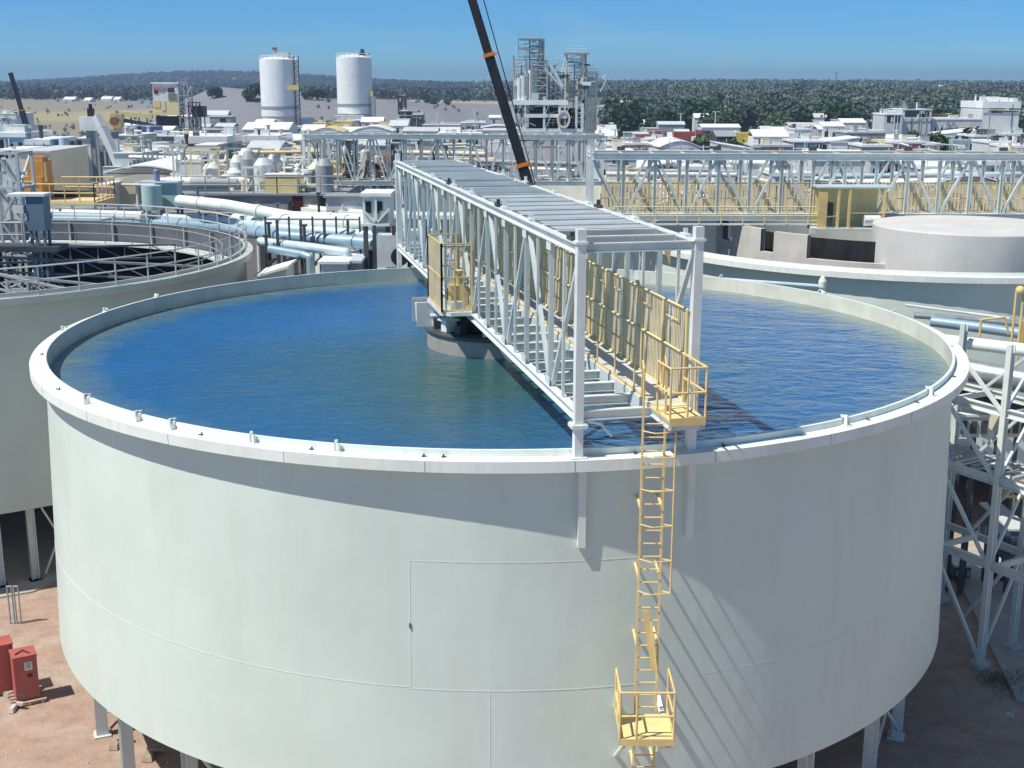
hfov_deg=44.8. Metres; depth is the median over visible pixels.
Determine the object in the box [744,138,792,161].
plant building
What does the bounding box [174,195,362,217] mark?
pipe
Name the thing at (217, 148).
gantry
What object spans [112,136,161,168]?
plant building
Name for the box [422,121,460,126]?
plant building
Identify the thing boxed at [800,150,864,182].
plant building
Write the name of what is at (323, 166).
tank
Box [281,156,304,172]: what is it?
gantry
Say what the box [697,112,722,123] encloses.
broad tree
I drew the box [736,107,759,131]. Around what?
broad tree
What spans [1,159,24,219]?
sheet cladding
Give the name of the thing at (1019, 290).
handrail
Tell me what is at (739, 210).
truss bridge
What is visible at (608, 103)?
broad tree
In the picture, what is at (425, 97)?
broad tree
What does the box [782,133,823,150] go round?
plant building
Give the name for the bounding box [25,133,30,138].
vent stack
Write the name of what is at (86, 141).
plant building
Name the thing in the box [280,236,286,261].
steel post
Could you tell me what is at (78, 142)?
vent stack
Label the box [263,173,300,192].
rooftop unit
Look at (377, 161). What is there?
process tank
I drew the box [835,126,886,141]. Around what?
plant building
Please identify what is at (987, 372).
pipe
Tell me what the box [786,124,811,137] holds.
plant building
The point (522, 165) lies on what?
mobile crane
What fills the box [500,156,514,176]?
steel post
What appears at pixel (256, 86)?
broad tree
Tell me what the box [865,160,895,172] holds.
plant building
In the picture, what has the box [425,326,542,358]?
feedwell
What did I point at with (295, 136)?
shed
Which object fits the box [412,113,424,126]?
plant building
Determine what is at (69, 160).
plant building
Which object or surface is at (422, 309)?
feed chute
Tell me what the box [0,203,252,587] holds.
thickener tank
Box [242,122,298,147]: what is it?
plant building
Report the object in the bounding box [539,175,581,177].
pipe
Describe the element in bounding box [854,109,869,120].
broad tree
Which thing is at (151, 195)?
process tank
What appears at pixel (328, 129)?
plant building
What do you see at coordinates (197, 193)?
steel post
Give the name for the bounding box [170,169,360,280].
plant building
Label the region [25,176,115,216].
service platform
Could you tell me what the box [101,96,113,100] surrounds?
plant building
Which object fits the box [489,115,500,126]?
shed
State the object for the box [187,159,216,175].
rooftop unit
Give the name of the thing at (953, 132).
plant building
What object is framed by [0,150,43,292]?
sheeted tower
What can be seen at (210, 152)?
pipe gantry
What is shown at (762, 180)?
pipe
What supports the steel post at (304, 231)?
on the ground
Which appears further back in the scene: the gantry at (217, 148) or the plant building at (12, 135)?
the plant building at (12, 135)
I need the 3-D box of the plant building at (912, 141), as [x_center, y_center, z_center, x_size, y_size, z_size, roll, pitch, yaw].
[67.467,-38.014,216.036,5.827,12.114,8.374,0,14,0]
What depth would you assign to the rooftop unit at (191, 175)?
84.72 m
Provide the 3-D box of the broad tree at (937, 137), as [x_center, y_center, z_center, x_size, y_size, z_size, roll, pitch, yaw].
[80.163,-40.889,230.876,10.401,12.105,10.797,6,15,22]
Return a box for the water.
[50,279,948,448]
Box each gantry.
[142,140,157,162]
[164,151,178,157]
[186,150,228,163]
[187,147,220,177]
[224,148,261,170]
[233,134,249,153]
[260,149,273,157]
[281,137,296,164]
[282,161,306,166]
[321,139,346,172]
[339,140,356,172]
[402,130,417,173]
[432,145,447,159]
[472,139,485,168]
[510,146,524,177]
[557,146,571,177]
[666,139,680,168]
[731,160,747,175]
[786,141,804,205]
[884,161,903,172]
[944,140,961,178]
[994,150,1010,182]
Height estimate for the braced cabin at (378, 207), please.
14.593 m
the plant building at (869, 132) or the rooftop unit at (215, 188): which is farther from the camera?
the plant building at (869, 132)
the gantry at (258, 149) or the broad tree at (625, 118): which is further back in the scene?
the broad tree at (625, 118)
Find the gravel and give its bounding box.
[1,644,204,765]
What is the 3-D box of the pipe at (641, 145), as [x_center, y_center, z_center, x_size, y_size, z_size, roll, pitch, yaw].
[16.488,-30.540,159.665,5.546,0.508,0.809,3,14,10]
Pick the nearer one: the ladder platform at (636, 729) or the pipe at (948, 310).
the ladder platform at (636, 729)
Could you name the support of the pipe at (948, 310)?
on the pipe at (927, 316)
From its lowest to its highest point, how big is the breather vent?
0.880 m
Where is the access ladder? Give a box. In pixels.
[629,356,676,767]
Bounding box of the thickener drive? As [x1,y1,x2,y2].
[430,301,503,336]
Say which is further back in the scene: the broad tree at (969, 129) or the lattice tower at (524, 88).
the broad tree at (969, 129)
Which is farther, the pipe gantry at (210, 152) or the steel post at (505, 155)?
the steel post at (505, 155)
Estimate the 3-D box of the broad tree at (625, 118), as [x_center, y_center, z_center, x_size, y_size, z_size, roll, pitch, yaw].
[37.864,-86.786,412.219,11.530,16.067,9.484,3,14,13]
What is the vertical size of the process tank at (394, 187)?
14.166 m
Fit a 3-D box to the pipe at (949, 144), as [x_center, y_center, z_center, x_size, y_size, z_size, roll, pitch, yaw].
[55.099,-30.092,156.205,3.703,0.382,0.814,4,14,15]
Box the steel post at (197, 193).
[194,185,199,214]
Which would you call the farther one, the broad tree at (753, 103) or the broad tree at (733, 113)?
the broad tree at (753, 103)
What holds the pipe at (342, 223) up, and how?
attached to the steel post
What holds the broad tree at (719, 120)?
on the ground
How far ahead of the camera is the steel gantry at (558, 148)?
110.44 m
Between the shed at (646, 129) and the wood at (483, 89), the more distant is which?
the wood at (483, 89)
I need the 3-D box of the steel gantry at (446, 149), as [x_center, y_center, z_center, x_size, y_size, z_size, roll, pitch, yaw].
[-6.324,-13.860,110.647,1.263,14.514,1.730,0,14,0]
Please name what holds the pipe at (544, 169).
attached to the pipe
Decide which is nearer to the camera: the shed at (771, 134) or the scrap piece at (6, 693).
the scrap piece at (6, 693)
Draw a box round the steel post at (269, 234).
[266,222,271,266]
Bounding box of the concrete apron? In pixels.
[0,505,56,597]
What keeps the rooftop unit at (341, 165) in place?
on the plant building at (305, 197)
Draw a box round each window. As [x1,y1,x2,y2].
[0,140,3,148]
[365,201,370,212]
[377,201,382,212]
[887,115,899,122]
[905,111,928,116]
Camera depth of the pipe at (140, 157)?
126.78 m
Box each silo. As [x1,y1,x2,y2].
[259,47,300,124]
[333,49,375,120]
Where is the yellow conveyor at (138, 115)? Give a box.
[120,111,153,133]
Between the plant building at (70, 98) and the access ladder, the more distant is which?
the plant building at (70, 98)
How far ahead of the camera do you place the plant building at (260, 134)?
177.84 m
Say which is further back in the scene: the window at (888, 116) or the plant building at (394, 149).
the window at (888, 116)
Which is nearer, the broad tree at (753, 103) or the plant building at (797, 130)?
the plant building at (797, 130)
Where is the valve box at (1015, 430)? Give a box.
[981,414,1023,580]
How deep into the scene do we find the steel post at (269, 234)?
62.92 m
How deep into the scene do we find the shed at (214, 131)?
348.41 m
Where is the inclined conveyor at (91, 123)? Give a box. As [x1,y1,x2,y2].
[79,104,117,209]
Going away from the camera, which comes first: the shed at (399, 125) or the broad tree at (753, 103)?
the shed at (399, 125)
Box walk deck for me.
[948,442,1023,481]
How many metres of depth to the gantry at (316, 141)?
85.66 m
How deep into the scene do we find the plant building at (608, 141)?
208.07 m
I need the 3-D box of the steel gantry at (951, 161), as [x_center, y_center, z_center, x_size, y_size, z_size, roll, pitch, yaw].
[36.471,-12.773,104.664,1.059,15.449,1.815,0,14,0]
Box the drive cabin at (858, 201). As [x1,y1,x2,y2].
[807,184,892,233]
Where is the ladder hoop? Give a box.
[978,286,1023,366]
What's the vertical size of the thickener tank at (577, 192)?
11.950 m
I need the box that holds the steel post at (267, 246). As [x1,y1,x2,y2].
[263,235,268,266]
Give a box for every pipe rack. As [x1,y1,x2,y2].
[50,205,142,211]
[264,216,360,274]
[940,324,1023,670]
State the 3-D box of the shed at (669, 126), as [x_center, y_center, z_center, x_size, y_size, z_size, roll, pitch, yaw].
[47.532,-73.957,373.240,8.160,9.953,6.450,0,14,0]
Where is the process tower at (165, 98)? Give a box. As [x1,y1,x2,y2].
[150,82,185,125]
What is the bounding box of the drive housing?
[0,192,68,289]
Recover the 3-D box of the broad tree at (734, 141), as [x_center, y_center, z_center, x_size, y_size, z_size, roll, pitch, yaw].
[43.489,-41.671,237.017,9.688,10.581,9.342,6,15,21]
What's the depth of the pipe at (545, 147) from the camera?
148.39 m
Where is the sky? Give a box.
[0,0,1023,82]
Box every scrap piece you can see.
[0,689,13,698]
[8,701,24,712]
[108,736,119,750]
[142,745,164,761]
[1004,707,1017,718]
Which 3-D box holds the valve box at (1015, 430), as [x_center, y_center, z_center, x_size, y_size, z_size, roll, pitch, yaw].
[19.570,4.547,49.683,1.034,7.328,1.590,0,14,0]
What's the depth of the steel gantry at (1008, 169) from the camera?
102.16 m
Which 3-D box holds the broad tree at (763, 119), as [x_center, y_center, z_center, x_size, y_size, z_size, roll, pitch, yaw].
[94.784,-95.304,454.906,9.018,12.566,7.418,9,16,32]
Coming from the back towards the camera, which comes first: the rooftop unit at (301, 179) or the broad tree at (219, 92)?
the broad tree at (219, 92)
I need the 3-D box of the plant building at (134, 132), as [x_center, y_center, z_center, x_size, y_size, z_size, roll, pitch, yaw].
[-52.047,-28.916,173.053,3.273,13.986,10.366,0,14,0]
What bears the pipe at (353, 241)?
on the pipe rack at (277, 257)
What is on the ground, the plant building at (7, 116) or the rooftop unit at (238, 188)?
the plant building at (7, 116)
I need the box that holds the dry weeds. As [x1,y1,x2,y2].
[971,665,1023,702]
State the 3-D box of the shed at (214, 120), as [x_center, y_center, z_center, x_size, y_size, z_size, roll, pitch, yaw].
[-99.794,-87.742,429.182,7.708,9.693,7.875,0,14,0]
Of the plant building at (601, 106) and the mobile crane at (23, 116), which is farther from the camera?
the plant building at (601, 106)
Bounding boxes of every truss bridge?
[301,129,604,185]
[395,154,707,459]
[585,145,1023,224]
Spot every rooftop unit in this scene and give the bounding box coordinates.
[160,178,195,190]
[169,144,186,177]
[172,175,209,177]
[175,153,187,171]
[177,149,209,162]
[178,160,203,175]
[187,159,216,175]
[190,178,238,191]
[203,163,220,175]
[217,164,226,170]
[227,168,240,189]
[229,177,249,190]
[230,155,241,170]
[238,148,255,155]
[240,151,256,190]
[241,177,247,190]
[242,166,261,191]
[253,158,272,190]
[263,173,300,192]
[267,154,281,171]
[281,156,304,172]
[282,167,291,172]
[291,163,306,172]
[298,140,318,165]
[300,173,303,189]
[307,162,316,190]
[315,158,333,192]
[331,161,344,173]
[333,164,336,172]
[334,173,342,186]
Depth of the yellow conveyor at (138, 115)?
320.54 m
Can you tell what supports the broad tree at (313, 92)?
on the ground
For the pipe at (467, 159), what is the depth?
140.34 m
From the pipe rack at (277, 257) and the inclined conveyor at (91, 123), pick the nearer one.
the pipe rack at (277, 257)
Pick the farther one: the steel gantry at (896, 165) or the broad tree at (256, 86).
the broad tree at (256, 86)
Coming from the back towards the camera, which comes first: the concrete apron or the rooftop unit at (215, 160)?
the rooftop unit at (215, 160)
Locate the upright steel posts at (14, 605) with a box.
[6,586,21,623]
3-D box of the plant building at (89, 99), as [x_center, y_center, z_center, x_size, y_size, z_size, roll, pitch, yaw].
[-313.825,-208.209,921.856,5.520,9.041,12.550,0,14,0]
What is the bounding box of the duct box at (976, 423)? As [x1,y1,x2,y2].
[949,403,990,595]
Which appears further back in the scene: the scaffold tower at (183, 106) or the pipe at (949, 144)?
the scaffold tower at (183, 106)
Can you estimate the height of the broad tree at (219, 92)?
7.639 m
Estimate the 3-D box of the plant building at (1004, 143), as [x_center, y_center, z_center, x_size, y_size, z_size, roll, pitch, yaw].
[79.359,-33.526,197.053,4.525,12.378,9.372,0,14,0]
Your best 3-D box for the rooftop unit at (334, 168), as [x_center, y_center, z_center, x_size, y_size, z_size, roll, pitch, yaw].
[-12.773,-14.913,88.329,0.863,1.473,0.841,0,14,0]
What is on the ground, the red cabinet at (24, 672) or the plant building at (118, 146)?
the plant building at (118, 146)
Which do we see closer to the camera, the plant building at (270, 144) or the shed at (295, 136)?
the plant building at (270, 144)
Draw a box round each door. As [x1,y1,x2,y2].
[293,196,302,211]
[320,196,325,206]
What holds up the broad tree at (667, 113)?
on the ground
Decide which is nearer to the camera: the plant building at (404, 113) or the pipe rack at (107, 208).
the pipe rack at (107, 208)
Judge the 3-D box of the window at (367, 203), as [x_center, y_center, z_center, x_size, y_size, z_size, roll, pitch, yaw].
[-6.920,-8.511,59.747,0.283,0.550,0.058,0,14,0]
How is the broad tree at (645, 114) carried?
on the ground
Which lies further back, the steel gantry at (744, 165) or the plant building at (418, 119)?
the plant building at (418, 119)
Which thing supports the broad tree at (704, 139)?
on the ground
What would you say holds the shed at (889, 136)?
on the ground
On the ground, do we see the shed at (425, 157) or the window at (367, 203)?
the shed at (425, 157)
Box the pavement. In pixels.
[954,541,1023,703]
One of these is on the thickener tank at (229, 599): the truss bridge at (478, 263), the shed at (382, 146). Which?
the truss bridge at (478, 263)
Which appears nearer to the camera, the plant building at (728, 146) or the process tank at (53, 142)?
the process tank at (53, 142)
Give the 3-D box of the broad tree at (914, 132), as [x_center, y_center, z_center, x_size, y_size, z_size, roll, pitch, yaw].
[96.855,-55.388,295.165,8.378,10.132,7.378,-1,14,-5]
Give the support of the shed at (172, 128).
on the ground
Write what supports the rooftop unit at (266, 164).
on the plant building at (305, 197)
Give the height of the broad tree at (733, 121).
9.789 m
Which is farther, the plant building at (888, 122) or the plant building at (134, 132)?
the plant building at (888, 122)
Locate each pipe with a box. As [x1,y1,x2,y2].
[51,209,145,221]
[51,216,145,222]
[128,155,171,158]
[145,213,391,236]
[146,218,372,249]
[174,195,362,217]
[230,213,395,231]
[253,150,318,153]
[256,237,351,256]
[267,245,314,273]
[343,173,359,177]
[385,142,411,144]
[402,150,485,156]
[435,146,483,151]
[439,143,488,149]
[452,157,494,160]
[476,159,580,166]
[482,164,509,170]
[529,146,556,147]
[529,168,574,170]
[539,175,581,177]
[606,172,736,177]
[622,145,661,148]
[729,278,817,287]
[752,178,767,181]
[785,178,834,181]
[815,172,864,175]
[822,172,1021,178]
[885,142,909,146]
[896,149,937,150]
[905,304,1008,318]
[914,312,1018,326]
[930,316,1017,337]
[934,143,964,146]
[945,334,1023,355]
[959,390,1023,409]
[967,358,1023,392]
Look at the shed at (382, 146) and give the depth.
234.72 m
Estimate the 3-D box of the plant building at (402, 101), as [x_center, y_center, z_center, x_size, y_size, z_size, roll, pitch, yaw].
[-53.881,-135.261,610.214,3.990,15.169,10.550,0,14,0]
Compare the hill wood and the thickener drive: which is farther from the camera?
the hill wood
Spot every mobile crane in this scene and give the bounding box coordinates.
[8,72,28,123]
[468,0,535,183]
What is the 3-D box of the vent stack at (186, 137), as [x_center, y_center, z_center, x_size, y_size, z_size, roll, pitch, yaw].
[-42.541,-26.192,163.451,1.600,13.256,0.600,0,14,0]
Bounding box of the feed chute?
[412,297,433,326]
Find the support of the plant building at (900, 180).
on the ground
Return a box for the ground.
[0,73,1023,767]
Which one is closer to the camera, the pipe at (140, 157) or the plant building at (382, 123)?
the pipe at (140, 157)
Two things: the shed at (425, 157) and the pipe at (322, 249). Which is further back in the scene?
the shed at (425, 157)
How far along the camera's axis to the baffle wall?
59.93 m
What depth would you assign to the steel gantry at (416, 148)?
118.01 m
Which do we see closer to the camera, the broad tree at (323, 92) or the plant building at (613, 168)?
the plant building at (613, 168)
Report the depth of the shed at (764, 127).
384.94 m
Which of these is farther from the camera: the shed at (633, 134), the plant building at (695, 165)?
the shed at (633, 134)
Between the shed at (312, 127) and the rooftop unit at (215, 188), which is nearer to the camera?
the rooftop unit at (215, 188)
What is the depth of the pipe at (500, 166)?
122.75 m
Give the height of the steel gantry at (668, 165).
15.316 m
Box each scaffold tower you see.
[177,79,194,130]
[187,102,201,130]
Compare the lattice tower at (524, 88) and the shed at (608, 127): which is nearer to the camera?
the lattice tower at (524, 88)
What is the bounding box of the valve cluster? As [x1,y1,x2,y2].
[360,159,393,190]
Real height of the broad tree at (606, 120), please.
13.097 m
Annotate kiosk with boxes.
[323,193,362,212]
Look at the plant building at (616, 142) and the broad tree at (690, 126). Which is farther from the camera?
the broad tree at (690, 126)
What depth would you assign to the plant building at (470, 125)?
421.31 m
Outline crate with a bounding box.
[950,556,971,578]
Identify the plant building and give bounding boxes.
[0,109,33,131]
[0,119,51,148]
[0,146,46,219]
[19,145,90,209]
[24,136,76,145]
[63,97,78,100]
[76,136,102,189]
[82,131,119,138]
[83,97,95,101]
[94,181,120,210]
[100,139,122,180]
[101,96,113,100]
[103,155,223,213]
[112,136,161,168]
[113,97,123,100]
[119,125,157,148]
[146,126,192,148]
[152,141,188,155]
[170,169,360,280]
[174,126,243,158]
[194,142,228,159]
[200,154,219,163]
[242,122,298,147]
[242,125,292,147]
[246,140,291,164]
[289,138,332,152]
[291,145,331,159]
[312,126,349,139]
[313,119,333,128]
[332,116,356,126]
[352,124,396,139]
[370,121,388,129]
[391,139,402,177]
[398,93,406,113]
[399,107,413,126]
[403,127,439,160]
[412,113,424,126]
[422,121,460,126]
[438,126,481,164]
[461,118,485,131]
[481,124,505,128]
[594,138,636,177]
[597,104,603,122]
[597,136,623,147]
[601,164,646,206]
[622,134,649,149]
[636,160,683,179]
[646,130,672,142]
[648,137,701,149]
[651,164,707,207]
[675,147,733,171]
[707,163,764,207]
[709,130,736,145]
[710,141,753,160]
[726,160,774,182]
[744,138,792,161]
[759,160,810,207]
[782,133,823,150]
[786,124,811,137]
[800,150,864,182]
[815,122,844,136]
[819,135,860,149]
[833,118,866,129]
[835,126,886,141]
[840,172,924,207]
[848,137,892,150]
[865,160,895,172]
[872,108,903,133]
[885,130,925,150]
[889,102,932,135]
[895,147,968,172]
[918,133,940,150]
[918,169,1008,208]
[929,128,975,136]
[930,113,982,131]
[957,126,1001,149]
[960,94,1020,131]
[963,141,1023,208]
[971,130,1011,150]
[989,133,1023,150]
[995,127,1023,143]
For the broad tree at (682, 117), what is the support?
on the ground
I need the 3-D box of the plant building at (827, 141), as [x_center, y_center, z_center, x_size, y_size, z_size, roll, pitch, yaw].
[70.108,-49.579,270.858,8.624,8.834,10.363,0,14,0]
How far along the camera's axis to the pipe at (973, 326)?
50.39 m
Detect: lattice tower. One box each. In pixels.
[515,55,526,99]
[517,54,563,107]
[518,31,540,56]
[519,31,544,99]
[523,68,545,94]
[548,75,566,99]
[557,45,599,99]
[567,71,580,101]
[576,69,586,130]
[586,65,605,130]
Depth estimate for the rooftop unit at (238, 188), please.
83.41 m
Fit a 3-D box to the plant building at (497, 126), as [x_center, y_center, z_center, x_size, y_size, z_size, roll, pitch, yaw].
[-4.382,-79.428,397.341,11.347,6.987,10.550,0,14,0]
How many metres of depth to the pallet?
40.55 m
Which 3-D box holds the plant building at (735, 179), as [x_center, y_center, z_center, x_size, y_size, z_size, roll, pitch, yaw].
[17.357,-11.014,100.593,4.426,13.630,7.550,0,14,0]
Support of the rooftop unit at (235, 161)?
on the plant building at (305, 197)
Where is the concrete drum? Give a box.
[871,215,1023,272]
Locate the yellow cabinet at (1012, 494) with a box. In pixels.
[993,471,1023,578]
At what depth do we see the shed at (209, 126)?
381.11 m
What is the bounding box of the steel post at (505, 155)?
[504,142,506,173]
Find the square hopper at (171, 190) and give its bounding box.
[138,169,183,213]
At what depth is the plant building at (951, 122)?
315.21 m
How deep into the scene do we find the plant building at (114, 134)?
159.30 m
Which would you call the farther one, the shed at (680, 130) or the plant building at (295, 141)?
the shed at (680, 130)
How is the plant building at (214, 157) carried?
on the ground
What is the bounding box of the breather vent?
[818,276,826,293]
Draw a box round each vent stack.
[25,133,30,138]
[37,125,43,137]
[75,140,88,161]
[184,134,188,148]
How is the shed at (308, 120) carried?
on the ground
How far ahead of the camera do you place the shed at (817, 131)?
326.25 m
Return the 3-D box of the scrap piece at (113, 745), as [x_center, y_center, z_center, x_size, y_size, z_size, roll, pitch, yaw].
[-11.974,10.934,37.932,0.560,0.225,0.644,0,14,0]
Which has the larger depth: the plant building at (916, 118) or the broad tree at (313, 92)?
the broad tree at (313, 92)
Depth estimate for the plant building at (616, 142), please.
117.70 m
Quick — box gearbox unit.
[24,156,54,197]
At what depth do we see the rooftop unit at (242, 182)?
82.89 m
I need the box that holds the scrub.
[0,85,485,136]
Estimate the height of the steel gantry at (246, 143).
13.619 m
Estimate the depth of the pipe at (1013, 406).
46.14 m
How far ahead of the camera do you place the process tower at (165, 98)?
322.04 m
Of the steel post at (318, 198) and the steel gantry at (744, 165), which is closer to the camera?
the steel post at (318, 198)
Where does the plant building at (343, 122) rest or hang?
on the ground
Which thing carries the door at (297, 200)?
in the plant building at (305, 197)
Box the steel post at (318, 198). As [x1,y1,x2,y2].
[316,192,321,272]
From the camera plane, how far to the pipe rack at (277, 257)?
61.58 m
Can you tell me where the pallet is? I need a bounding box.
[8,685,46,708]
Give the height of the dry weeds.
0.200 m
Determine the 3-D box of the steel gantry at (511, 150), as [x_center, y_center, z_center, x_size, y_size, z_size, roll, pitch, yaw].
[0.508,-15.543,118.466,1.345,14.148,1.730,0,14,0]
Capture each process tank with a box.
[50,139,58,145]
[59,137,68,144]
[140,185,164,219]
[360,149,372,191]
[373,156,382,188]
[383,153,392,188]
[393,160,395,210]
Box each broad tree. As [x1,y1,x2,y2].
[206,87,217,96]
[214,86,222,97]
[241,87,255,100]
[246,83,260,99]
[301,91,308,98]
[306,88,319,99]
[317,88,327,99]
[422,94,430,102]
[429,96,440,104]
[443,99,451,104]
[597,105,621,124]
[600,99,618,110]
[610,98,642,137]
[633,105,654,122]
[640,115,665,126]
[648,106,677,120]
[677,114,691,127]
[680,97,719,119]
[682,106,694,130]
[689,131,711,160]
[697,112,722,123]
[709,115,731,123]
[722,116,738,123]
[724,106,749,119]
[724,138,744,145]
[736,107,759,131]
[748,101,761,111]
[757,107,777,125]
[765,111,793,126]
[784,107,813,121]
[806,99,830,112]
[820,99,854,121]
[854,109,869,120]
[867,115,872,123]
[903,129,929,139]
[927,131,971,150]
[932,106,956,116]
[941,107,958,114]
[955,127,976,137]
[1018,113,1023,128]
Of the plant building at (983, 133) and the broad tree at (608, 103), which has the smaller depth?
the plant building at (983, 133)
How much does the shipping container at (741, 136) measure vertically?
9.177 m
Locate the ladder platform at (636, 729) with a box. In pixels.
[614,668,675,756]
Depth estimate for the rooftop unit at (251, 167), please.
82.34 m
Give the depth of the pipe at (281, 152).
124.90 m
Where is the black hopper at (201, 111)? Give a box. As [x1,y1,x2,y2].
[192,106,206,130]
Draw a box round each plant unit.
[102,166,121,180]
[352,142,367,149]
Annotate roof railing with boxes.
[180,176,342,193]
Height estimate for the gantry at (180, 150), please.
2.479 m
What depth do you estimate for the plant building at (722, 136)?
246.47 m
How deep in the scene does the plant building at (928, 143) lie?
211.41 m
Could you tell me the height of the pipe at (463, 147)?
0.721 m
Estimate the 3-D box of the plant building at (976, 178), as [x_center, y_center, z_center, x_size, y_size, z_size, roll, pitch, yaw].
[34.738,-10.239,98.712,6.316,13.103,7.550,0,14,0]
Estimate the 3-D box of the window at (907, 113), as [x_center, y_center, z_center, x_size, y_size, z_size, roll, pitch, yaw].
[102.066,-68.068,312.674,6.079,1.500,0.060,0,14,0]
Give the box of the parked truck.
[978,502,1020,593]
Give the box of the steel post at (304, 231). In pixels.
[301,224,306,273]
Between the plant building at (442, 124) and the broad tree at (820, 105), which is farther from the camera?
the broad tree at (820, 105)
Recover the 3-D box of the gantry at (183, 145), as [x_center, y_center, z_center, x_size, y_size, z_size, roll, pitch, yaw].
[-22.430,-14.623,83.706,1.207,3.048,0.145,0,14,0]
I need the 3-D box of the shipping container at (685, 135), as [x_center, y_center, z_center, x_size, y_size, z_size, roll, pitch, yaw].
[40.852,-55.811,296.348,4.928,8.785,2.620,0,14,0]
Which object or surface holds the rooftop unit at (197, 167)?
on the plant building at (305, 197)
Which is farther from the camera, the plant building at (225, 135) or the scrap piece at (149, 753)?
the plant building at (225, 135)
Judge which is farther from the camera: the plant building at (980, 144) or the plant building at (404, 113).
the plant building at (404, 113)
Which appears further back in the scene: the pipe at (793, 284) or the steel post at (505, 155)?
the steel post at (505, 155)
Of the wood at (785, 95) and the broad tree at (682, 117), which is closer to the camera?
the broad tree at (682, 117)
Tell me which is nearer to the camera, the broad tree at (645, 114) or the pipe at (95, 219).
the pipe at (95, 219)
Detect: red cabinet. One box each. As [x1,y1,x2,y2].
[0,635,12,692]
[8,645,39,700]
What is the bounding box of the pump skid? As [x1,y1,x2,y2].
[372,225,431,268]
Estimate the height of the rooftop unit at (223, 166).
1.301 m
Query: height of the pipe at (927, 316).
0.456 m
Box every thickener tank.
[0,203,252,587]
[29,267,968,767]
[301,186,670,272]
[638,220,1023,518]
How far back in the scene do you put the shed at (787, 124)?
359.13 m
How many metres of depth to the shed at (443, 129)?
380.66 m
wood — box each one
[0,70,476,100]
[470,78,1023,100]
[509,81,1023,132]
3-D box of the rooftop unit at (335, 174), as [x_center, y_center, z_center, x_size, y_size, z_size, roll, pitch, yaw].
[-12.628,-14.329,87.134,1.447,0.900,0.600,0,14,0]
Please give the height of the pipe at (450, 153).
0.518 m
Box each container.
[317,253,356,272]
[635,134,649,140]
[648,130,666,136]
[673,131,694,142]
[694,130,708,135]
[735,132,749,142]
[948,139,969,150]
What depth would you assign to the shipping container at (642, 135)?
274.70 m
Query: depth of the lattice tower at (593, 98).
216.34 m
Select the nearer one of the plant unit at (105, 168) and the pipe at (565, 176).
the pipe at (565, 176)
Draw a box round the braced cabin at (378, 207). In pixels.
[360,189,395,269]
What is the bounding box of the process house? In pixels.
[512,51,607,177]
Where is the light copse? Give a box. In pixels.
[552,78,1023,131]
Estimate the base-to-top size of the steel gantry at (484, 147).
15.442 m
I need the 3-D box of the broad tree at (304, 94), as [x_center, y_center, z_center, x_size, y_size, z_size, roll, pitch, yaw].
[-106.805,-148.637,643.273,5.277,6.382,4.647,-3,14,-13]
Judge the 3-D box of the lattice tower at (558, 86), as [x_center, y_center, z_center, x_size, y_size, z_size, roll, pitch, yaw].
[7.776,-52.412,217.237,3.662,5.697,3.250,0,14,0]
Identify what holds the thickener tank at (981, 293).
on the ground
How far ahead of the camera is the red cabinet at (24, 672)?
40.32 m
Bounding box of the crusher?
[109,113,124,133]
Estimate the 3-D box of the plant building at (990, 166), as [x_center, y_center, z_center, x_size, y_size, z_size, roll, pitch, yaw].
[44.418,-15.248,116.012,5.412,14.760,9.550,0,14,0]
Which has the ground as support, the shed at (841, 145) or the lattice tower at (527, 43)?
the shed at (841, 145)
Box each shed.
[123,125,162,133]
[163,126,178,130]
[167,115,199,130]
[199,124,213,132]
[201,110,231,123]
[202,129,235,132]
[209,116,235,128]
[214,123,239,132]
[253,259,296,279]
[255,119,277,121]
[293,134,301,138]
[301,118,315,124]
[301,124,326,132]
[343,127,364,139]
[348,253,365,270]
[352,140,391,177]
[360,117,385,126]
[389,120,410,132]
[418,155,464,161]
[440,127,462,131]
[476,129,512,151]
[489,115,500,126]
[595,130,617,147]
[597,125,616,129]
[623,132,631,136]
[631,132,648,136]
[644,127,657,131]
[656,121,685,131]
[672,129,689,136]
[692,113,708,130]
[697,124,740,131]
[747,129,788,141]
[757,126,771,128]
[784,122,816,130]
[811,113,826,121]
[811,125,821,136]
[830,142,847,149]
[885,134,902,138]
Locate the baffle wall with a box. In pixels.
[715,220,885,268]
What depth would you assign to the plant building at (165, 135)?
180.59 m
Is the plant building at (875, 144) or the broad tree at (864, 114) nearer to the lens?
the plant building at (875, 144)
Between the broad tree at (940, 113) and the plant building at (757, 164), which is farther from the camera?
the broad tree at (940, 113)

